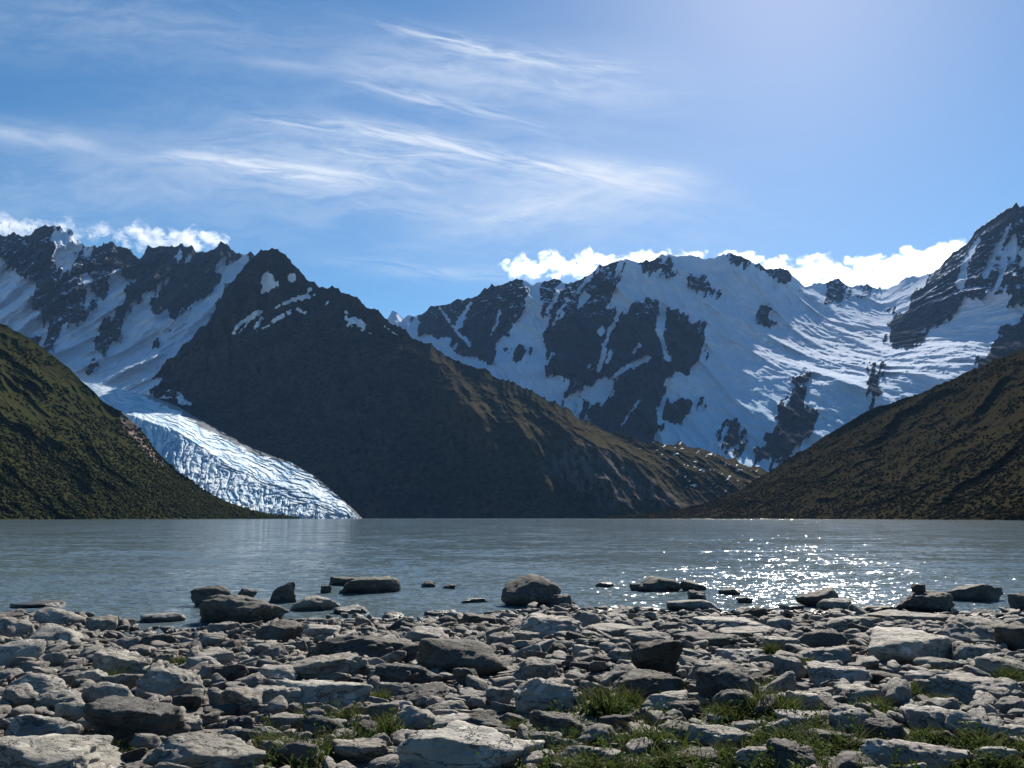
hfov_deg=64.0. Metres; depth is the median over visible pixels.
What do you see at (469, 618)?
stone
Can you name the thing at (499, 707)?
stone
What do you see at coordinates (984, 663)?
stone
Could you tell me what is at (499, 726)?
stone
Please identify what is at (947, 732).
stone
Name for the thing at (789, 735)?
grass tuft
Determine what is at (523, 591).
stone
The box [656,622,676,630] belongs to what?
stone
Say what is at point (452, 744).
stone
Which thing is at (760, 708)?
stone
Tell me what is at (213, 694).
stone
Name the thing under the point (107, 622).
stone
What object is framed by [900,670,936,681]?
stone
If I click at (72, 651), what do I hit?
stone
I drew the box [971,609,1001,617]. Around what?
stone
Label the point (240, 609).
stone
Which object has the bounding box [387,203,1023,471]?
mountain
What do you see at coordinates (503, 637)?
stone
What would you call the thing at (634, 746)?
stone
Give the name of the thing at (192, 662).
stone
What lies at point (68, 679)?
stone
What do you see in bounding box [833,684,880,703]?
stone
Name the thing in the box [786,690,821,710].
stone
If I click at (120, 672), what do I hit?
grass tuft
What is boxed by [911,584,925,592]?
stone
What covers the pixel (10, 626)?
stone
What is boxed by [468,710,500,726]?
stone
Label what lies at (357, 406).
mountain
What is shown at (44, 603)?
stone
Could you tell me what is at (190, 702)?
stone
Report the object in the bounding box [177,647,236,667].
stone
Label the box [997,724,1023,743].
stone
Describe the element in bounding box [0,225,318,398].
mountain
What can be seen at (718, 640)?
stone
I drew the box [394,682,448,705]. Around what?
stone
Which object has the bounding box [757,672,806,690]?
grass tuft
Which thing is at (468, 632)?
stone
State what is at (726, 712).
grass tuft
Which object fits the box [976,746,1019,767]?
stone
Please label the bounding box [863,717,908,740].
stone
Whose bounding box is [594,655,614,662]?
stone
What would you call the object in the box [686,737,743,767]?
grass tuft
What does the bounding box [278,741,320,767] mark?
stone
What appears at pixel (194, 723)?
stone
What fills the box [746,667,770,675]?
stone
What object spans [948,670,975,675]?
stone
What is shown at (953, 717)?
stone
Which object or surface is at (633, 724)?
stone
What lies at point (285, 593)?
stone
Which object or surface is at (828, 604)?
stone
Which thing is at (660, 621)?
stone
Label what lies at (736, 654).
stone
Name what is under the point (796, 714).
stone
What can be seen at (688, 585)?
stone
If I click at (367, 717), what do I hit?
stone
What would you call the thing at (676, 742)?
stone
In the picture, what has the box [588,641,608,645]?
stone
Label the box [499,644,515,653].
stone
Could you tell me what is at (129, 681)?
stone
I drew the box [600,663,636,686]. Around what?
stone
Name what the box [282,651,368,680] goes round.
stone
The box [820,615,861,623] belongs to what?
stone
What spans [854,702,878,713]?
stone
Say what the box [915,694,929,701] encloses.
stone
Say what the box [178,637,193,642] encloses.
stone
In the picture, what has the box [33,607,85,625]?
stone
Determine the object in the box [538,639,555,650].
stone
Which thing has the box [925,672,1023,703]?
stone
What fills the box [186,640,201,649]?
stone
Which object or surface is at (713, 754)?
stone
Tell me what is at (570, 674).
stone
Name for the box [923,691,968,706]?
grass tuft
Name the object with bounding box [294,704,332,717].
grass tuft
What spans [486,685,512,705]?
stone
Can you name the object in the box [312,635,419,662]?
stone
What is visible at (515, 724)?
grass tuft
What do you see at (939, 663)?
stone
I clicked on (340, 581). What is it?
stone
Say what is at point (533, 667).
stone
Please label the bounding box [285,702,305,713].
stone
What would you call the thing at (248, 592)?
stone
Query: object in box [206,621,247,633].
stone
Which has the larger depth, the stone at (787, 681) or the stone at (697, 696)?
the stone at (787, 681)
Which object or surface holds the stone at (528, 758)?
on the ground at (139, 763)
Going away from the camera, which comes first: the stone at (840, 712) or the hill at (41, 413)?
the stone at (840, 712)
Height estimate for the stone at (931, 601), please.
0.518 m
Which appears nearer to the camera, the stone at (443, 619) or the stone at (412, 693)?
the stone at (412, 693)
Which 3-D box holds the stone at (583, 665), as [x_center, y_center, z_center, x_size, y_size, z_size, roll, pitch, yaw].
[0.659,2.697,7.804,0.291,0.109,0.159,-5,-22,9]
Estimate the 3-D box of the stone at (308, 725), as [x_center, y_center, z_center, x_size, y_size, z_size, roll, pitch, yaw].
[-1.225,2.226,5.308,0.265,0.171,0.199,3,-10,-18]
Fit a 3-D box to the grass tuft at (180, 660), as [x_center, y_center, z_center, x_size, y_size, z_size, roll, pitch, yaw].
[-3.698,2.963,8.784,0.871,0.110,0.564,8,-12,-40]
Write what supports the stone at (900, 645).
on the ground at (139, 763)
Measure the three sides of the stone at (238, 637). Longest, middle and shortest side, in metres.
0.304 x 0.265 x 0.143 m
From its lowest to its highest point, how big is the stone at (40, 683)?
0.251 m
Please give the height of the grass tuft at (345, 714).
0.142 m
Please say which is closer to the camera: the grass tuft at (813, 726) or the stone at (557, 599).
the grass tuft at (813, 726)
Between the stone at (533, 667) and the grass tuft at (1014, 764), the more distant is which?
the stone at (533, 667)
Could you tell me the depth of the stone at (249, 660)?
8.20 m
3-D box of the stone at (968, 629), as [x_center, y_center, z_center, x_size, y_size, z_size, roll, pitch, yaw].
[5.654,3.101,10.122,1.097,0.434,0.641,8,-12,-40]
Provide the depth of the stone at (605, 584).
21.69 m
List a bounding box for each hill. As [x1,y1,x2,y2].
[0,324,300,519]
[610,349,1023,520]
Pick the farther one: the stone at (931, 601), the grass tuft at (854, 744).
the stone at (931, 601)
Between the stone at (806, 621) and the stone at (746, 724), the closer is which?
the stone at (746, 724)
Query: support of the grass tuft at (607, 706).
on the ground at (139, 763)
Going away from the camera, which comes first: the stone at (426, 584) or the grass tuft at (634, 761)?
the grass tuft at (634, 761)
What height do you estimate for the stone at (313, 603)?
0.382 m
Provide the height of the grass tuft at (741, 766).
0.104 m
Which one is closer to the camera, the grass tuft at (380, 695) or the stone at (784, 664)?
the grass tuft at (380, 695)
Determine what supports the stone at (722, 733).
on the ground at (139, 763)
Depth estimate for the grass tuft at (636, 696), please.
5.87 m
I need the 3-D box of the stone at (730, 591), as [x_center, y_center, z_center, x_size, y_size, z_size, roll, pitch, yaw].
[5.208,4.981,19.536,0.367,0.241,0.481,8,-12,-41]
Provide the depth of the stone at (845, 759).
4.37 m
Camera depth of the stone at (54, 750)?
4.32 m
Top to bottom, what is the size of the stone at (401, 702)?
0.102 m
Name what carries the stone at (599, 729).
on the ground at (139, 763)
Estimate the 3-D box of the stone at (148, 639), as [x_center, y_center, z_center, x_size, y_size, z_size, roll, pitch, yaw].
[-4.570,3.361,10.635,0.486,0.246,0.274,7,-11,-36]
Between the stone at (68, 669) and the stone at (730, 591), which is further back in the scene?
the stone at (730, 591)
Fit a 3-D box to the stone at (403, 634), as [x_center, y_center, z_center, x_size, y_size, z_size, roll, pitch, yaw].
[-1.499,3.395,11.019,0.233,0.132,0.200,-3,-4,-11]
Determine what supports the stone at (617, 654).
on the ground at (139, 763)
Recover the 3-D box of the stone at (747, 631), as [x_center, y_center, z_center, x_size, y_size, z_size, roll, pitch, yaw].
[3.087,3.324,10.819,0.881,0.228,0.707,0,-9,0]
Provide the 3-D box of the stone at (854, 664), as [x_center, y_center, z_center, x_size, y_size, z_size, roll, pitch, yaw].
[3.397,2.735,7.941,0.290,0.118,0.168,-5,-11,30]
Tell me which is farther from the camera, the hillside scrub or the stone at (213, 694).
the hillside scrub
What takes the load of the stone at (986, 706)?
on the ground at (139, 763)
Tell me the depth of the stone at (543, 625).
10.31 m
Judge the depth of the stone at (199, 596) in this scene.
17.09 m
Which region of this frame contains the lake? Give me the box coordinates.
[0,518,1023,634]
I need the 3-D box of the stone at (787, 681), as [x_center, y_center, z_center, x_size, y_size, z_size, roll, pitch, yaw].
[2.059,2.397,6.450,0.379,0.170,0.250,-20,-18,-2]
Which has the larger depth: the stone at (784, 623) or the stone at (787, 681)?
the stone at (784, 623)
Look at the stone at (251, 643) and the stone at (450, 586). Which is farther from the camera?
the stone at (450, 586)
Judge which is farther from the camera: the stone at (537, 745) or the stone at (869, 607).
the stone at (869, 607)
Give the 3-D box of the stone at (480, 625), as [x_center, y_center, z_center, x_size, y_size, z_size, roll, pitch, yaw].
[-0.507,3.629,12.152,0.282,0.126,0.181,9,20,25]
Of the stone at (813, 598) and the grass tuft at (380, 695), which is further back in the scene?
the stone at (813, 598)
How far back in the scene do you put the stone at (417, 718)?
5.41 m
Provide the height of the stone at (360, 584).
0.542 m
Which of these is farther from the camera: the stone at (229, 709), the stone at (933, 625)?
the stone at (933, 625)
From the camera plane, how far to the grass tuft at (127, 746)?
4.84 m
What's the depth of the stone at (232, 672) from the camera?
7.30 m
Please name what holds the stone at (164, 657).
on the ground at (139, 763)
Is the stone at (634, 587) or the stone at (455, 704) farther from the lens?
the stone at (634, 587)
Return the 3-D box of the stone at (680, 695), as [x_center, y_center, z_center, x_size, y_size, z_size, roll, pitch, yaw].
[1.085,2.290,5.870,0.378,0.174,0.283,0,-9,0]
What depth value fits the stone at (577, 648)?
8.63 m
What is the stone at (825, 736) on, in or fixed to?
on the ground at (139, 763)
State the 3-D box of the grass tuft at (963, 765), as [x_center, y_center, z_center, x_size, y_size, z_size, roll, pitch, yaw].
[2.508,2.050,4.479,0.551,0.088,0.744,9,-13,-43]
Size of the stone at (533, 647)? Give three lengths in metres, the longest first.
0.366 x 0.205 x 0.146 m
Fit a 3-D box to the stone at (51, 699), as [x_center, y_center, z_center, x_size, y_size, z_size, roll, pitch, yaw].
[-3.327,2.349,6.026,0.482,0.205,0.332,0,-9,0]
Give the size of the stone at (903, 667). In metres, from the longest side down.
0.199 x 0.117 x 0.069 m
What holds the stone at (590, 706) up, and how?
on the ground at (139, 763)
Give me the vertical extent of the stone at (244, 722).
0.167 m
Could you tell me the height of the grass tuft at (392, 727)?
0.197 m
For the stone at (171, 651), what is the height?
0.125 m
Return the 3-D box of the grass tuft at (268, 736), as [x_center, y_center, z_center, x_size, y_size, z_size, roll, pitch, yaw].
[-1.429,2.066,4.766,0.684,0.157,0.555,9,-13,-42]
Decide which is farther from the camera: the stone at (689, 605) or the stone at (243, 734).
the stone at (689, 605)
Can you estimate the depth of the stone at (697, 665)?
6.95 m
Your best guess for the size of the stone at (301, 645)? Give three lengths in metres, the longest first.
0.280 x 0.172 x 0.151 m
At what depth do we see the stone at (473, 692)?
6.33 m
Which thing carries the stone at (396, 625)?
on the ground at (139, 763)
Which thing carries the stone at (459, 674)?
on the ground at (139, 763)
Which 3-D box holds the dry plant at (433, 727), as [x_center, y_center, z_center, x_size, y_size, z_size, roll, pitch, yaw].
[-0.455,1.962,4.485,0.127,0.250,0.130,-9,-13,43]
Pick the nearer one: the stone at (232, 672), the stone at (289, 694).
the stone at (289, 694)
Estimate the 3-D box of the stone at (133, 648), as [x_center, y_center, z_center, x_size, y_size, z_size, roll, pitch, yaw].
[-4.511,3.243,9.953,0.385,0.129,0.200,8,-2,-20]
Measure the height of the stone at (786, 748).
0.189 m
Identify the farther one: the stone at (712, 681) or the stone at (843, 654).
the stone at (843, 654)
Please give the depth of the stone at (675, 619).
12.88 m
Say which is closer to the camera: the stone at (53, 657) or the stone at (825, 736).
the stone at (825, 736)
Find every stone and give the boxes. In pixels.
[0,612,24,615]
[0,616,35,639]
[0,639,45,665]
[0,668,23,679]
[0,683,38,708]
[0,733,124,767]
[3,714,67,736]
[9,672,67,695]
[10,600,66,607]
[15,660,49,672]
[27,623,84,643]
[30,689,85,712]
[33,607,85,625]
[42,652,67,665]
[54,701,84,722]
[55,721,83,734]
[58,673,79,687]
[59,664,82,672]
[60,649,81,653]
[77,669,107,682]
[79,638,109,643]
[81,682,133,702]
[81,695,190,743]
[84,615,117,630]
[92,648,146,674]
[101,673,143,689]
[120,747,147,760]
[127,644,155,651]
[134,667,206,697]
[139,612,186,621]
[141,634,179,644]
[142,732,267,767]
[154,653,174,662]
[156,649,178,656]
[171,694,201,709]
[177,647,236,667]
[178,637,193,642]
[184,715,201,731]
[185,656,219,669]
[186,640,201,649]
[190,585,231,606]
[198,594,289,623]
[203,703,239,715]
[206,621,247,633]
[207,687,224,705]
[211,664,248,680]
[217,639,241,647]
[220,685,263,715]
[225,715,253,728]
[231,634,251,639]
[233,672,264,687]
[236,729,261,743]
[237,656,259,664]
[238,588,257,597]
[240,646,253,651]
[247,640,276,647]
[253,726,281,739]
[254,685,303,703]
[255,619,302,642]
[257,643,289,659]
[258,664,297,680]
[260,740,284,762]
[263,712,306,728]
[269,582,295,602]
[275,679,373,707]
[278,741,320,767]
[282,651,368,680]
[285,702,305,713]
[290,595,340,610]
[293,640,307,651]
[301,624,340,636]
[302,715,343,736]
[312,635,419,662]
[320,585,331,592]
[329,577,356,585]
[330,737,388,760]
[332,604,368,613]
[336,702,362,715]
[339,576,400,592]
[345,714,370,726]
[347,677,359,681]
[356,719,376,737]
[360,702,398,718]
[364,657,385,665]
[367,696,388,703]
[370,663,442,683]
[374,682,403,696]
[376,623,391,630]
[382,611,404,618]
[389,620,417,631]
[390,700,412,711]
[390,729,409,744]
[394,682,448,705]
[394,720,533,767]
[396,704,437,729]
[398,631,406,636]
[403,626,448,641]
[416,638,506,675]
[421,581,435,587]
[424,609,454,615]
[425,700,467,711]
[431,615,457,626]
[431,713,471,729]
[443,584,455,588]
[452,668,478,686]
[458,688,485,697]
[461,598,487,602]
[462,612,496,623]
[464,630,479,634]
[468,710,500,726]
[474,623,485,629]
[485,631,514,645]
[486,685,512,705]
[489,723,517,730]
[490,701,515,712]
[492,673,509,677]
[498,713,524,722]
[499,612,515,617]
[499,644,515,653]
[501,574,561,606]
[508,613,583,638]
[509,657,560,682]
[510,643,541,659]
[511,630,539,640]
[512,677,582,712]
[518,740,544,759]
[522,749,554,767]
[529,710,585,738]
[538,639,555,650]
[544,654,551,658]
[547,642,566,653]
[548,594,575,607]
[558,745,625,765]
[564,670,585,678]
[565,631,589,641]
[566,661,589,670]
[572,610,600,626]
[572,644,599,657]
[575,655,593,661]
[576,723,615,744]
[577,680,609,698]
[580,700,599,713]
[583,676,602,683]
[586,623,652,636]
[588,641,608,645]
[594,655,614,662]
[595,582,613,586]
[599,714,634,728]
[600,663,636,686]
[606,648,631,661]
[608,669,689,699]
[624,737,653,755]
[627,631,672,644]
[628,722,660,736]
[629,583,640,590]
[630,639,682,672]
[632,706,652,718]
[638,576,680,591]
[640,690,687,711]
[650,619,662,623]
[653,739,680,749]
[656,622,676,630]
[659,709,686,724]
[660,719,688,739]
[666,599,721,611]
[669,700,701,718]
[671,617,689,623]
[673,631,743,647]
[679,614,697,619]
[680,580,706,590]
[681,747,720,763]
[684,679,696,689]
[686,660,730,679]
[686,723,754,746]
[687,590,706,599]
[688,616,760,626]
[694,694,712,707]
[695,664,759,702]
[712,689,756,715]
[714,649,764,662]
[717,625,775,637]
[718,587,740,594]
[731,746,767,767]
[734,720,767,731]
[736,597,752,602]
[742,606,768,617]
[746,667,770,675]
[750,672,766,684]
[751,693,788,718]
[751,718,793,738]
[762,636,800,650]
[762,671,796,693]
[762,738,816,767]
[766,618,795,630]
[772,655,806,679]
[774,709,827,727]
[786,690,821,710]
[789,605,804,610]
[795,588,838,606]
[797,646,853,664]
[798,620,812,624]
[799,629,847,647]
[803,728,849,747]
[806,661,872,686]
[812,687,833,694]
[815,598,851,610]
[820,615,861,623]
[828,704,868,732]
[829,750,874,767]
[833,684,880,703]
[847,623,868,632]
[847,662,872,669]
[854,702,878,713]
[858,609,950,622]
[859,738,976,767]
[861,605,893,612]
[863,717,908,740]
[867,626,953,664]
[867,670,901,681]
[877,683,885,691]
[880,677,911,706]
[893,590,954,611]
[900,664,911,670]
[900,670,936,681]
[905,706,959,736]
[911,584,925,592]
[912,657,957,669]
[912,679,938,694]
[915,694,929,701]
[923,624,942,628]
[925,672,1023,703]
[927,730,955,741]
[937,615,1003,643]
[944,710,999,740]
[946,583,1003,601]
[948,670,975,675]
[949,641,993,660]
[967,698,1001,714]
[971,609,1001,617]
[973,656,1023,677]
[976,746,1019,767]
[987,714,1016,719]
[994,621,1023,650]
[994,696,1023,713]
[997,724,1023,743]
[1007,593,1023,610]
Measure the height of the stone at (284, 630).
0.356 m
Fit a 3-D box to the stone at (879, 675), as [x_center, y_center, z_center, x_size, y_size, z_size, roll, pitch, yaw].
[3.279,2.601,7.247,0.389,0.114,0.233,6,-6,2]
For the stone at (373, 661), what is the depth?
7.94 m
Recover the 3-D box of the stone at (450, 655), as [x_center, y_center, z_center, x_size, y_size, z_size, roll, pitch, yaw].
[-0.482,2.624,7.832,0.878,0.394,0.590,0,-9,0]
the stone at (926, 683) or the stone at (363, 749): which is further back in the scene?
the stone at (926, 683)
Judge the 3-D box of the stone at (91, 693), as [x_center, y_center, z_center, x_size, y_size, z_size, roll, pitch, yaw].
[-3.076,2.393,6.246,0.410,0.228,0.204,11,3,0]
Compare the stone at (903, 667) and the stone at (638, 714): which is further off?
the stone at (903, 667)
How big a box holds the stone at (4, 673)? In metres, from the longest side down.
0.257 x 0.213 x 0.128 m
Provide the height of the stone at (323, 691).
0.264 m
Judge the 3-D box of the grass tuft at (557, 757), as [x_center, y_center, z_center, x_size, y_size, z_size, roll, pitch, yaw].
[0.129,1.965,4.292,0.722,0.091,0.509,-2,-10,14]
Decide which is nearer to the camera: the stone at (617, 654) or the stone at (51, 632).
the stone at (617, 654)
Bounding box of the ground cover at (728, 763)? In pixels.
[251,682,1023,767]
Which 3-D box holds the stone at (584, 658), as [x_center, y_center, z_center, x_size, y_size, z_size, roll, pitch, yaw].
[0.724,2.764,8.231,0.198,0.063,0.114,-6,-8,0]
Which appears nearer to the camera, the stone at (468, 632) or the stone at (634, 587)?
the stone at (468, 632)
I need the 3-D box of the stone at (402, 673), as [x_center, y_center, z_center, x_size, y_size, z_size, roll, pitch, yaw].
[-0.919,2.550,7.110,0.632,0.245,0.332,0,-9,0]
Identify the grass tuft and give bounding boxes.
[70,665,135,688]
[97,732,143,752]
[163,655,192,665]
[244,725,320,761]
[255,725,360,767]
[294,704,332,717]
[320,729,366,757]
[326,703,377,728]
[350,707,414,738]
[366,687,396,701]
[502,713,533,733]
[508,748,604,767]
[534,744,636,767]
[548,735,596,761]
[553,675,665,729]
[557,713,718,761]
[563,721,627,746]
[611,683,646,710]
[611,752,659,767]
[625,738,729,767]
[664,698,708,716]
[675,717,704,744]
[686,714,877,765]
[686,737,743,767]
[688,696,755,725]
[703,681,851,731]
[706,742,780,767]
[723,679,796,719]
[750,639,791,654]
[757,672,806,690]
[791,715,838,750]
[799,654,819,665]
[800,717,889,757]
[847,692,913,716]
[899,721,958,748]
[900,676,934,701]
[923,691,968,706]
[931,719,1023,758]
[936,743,1023,767]
[949,755,984,767]
[988,663,1023,681]
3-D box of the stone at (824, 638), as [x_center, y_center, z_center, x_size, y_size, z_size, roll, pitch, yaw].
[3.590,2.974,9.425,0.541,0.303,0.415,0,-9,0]
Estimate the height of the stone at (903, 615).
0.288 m
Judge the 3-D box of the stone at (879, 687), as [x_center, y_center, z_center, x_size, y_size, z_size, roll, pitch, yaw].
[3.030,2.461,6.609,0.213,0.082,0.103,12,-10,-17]
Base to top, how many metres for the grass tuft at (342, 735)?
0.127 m
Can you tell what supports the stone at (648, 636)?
on the ground at (139, 763)
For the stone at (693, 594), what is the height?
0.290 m
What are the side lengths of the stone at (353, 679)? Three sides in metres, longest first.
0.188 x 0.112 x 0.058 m
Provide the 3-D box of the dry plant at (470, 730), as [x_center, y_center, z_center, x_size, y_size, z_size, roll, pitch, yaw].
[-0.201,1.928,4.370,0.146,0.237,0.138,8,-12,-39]
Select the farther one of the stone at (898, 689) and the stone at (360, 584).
the stone at (360, 584)
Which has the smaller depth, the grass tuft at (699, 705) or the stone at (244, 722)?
the stone at (244, 722)
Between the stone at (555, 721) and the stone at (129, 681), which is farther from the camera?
the stone at (129, 681)
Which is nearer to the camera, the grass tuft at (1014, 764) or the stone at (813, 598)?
the grass tuft at (1014, 764)
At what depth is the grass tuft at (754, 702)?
5.59 m
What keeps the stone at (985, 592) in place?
on the ground at (139, 763)
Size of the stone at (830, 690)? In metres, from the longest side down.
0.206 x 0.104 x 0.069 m
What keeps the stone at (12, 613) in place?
on the ground at (139, 763)
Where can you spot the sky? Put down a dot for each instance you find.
(407, 157)
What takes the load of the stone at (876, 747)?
on the ground at (139, 763)
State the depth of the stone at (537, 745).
4.54 m
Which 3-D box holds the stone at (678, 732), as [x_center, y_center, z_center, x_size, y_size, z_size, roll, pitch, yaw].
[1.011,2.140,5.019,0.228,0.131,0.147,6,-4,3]
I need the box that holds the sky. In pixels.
[0,0,1023,318]
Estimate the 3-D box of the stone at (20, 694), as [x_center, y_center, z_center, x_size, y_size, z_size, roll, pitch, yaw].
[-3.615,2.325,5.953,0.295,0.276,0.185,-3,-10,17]
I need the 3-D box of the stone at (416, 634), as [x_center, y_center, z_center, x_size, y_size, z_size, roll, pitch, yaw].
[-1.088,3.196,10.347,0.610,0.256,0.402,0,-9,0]
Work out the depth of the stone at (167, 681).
6.58 m
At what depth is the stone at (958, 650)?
8.32 m
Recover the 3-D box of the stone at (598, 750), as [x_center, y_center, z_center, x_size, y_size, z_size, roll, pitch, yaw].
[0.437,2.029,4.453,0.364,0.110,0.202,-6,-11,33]
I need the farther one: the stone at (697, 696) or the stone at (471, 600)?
the stone at (471, 600)
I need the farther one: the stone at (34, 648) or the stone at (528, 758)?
the stone at (34, 648)
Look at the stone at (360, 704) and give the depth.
5.87 m
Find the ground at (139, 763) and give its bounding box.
[0,614,1023,767]
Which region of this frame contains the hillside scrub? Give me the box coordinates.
[600,353,1023,520]
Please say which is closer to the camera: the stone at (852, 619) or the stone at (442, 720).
the stone at (442, 720)
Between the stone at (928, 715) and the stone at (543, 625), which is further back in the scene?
the stone at (543, 625)
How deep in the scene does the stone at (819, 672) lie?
6.96 m
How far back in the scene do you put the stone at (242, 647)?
9.46 m
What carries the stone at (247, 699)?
on the ground at (139, 763)
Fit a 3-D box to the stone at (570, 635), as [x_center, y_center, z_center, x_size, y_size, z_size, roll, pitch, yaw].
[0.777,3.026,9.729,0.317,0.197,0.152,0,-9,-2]
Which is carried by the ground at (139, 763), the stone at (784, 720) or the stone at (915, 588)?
the stone at (784, 720)
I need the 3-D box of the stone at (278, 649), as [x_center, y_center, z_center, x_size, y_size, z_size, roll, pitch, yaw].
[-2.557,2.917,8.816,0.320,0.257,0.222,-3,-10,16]
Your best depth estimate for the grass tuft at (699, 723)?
5.00 m
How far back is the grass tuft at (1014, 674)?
7.03 m
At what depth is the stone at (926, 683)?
6.48 m
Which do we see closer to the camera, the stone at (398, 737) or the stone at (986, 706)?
the stone at (398, 737)
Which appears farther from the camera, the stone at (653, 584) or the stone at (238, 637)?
the stone at (653, 584)
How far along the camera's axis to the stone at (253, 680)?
7.03 m
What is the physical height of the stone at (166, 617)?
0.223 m
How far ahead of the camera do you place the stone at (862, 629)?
11.40 m
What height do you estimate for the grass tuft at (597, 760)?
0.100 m
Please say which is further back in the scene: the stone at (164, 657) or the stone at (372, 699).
the stone at (164, 657)
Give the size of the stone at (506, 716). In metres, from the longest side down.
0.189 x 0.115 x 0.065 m
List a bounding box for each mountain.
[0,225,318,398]
[151,248,767,517]
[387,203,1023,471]
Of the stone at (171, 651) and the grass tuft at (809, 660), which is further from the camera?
the stone at (171, 651)
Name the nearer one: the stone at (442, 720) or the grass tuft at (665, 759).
the grass tuft at (665, 759)
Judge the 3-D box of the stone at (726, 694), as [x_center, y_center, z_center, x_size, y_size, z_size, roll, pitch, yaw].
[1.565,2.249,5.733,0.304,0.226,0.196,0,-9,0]
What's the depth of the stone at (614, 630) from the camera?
10.34 m
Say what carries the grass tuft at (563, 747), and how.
on the ground at (139, 763)
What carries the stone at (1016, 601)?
on the ground at (139, 763)
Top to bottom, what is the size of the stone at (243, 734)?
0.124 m
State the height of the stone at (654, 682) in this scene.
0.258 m
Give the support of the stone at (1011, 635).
on the ground at (139, 763)
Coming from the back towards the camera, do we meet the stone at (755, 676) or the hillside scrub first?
the hillside scrub
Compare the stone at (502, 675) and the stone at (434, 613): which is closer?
the stone at (502, 675)
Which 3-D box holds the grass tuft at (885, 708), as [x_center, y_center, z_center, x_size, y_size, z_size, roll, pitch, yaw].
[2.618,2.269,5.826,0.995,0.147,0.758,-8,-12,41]
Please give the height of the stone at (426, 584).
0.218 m
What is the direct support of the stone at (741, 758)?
on the ground at (139, 763)
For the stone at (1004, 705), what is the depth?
5.78 m
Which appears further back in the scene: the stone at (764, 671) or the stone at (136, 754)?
the stone at (764, 671)
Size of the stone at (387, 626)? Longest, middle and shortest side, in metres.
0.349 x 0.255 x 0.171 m
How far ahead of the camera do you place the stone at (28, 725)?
5.28 m
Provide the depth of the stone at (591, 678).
6.84 m
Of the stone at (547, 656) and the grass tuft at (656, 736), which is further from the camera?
the stone at (547, 656)
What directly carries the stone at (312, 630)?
on the ground at (139, 763)
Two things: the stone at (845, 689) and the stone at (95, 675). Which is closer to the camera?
the stone at (845, 689)
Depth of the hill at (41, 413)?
1316.51 m
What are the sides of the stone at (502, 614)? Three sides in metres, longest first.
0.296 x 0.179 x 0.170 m
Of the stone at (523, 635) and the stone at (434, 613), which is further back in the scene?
the stone at (434, 613)
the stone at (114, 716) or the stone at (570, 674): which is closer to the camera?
the stone at (114, 716)
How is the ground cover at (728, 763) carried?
on the ground at (139, 763)
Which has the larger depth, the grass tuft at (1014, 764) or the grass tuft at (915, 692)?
the grass tuft at (915, 692)
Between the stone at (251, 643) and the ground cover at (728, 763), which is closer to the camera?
the ground cover at (728, 763)
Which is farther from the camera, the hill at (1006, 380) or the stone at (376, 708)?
the hill at (1006, 380)
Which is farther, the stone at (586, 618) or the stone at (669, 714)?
the stone at (586, 618)
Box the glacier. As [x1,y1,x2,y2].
[81,380,361,518]
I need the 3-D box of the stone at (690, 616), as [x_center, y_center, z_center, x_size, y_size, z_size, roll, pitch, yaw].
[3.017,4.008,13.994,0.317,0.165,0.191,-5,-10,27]
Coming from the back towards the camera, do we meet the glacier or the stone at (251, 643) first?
the glacier
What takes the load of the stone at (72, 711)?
on the ground at (139, 763)
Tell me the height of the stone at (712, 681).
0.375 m
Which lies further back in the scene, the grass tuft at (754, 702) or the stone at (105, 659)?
the stone at (105, 659)
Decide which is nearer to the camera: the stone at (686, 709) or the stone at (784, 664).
the stone at (686, 709)
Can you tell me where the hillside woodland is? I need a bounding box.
[0,331,299,518]
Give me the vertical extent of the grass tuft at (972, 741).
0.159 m
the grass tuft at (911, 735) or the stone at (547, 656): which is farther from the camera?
the stone at (547, 656)
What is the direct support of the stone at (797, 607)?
on the ground at (139, 763)
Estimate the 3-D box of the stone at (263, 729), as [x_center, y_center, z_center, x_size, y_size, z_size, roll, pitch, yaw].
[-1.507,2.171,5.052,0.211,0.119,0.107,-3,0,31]
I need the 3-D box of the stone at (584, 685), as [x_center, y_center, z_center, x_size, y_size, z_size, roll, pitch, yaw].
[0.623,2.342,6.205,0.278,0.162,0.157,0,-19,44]
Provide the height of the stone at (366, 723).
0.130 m
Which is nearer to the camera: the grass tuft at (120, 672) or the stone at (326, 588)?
the grass tuft at (120, 672)
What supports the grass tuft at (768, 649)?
on the ground at (139, 763)
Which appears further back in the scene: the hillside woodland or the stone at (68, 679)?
the hillside woodland
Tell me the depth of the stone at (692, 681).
6.66 m
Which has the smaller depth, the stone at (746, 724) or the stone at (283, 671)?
the stone at (746, 724)
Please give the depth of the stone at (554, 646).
8.98 m
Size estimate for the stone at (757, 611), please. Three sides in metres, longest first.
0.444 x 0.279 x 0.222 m
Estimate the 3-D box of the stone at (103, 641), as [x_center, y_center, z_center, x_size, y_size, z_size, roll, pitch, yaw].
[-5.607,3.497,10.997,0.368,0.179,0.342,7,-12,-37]
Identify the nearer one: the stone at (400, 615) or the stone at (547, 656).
the stone at (547, 656)
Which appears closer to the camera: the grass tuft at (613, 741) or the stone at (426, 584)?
the grass tuft at (613, 741)
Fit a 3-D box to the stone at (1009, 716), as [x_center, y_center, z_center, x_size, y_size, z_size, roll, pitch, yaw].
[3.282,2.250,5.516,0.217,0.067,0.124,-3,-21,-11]
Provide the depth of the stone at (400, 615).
14.89 m
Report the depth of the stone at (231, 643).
9.92 m
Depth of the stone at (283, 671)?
7.23 m
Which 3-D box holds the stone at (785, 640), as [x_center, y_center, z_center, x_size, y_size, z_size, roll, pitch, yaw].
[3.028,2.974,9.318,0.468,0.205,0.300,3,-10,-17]

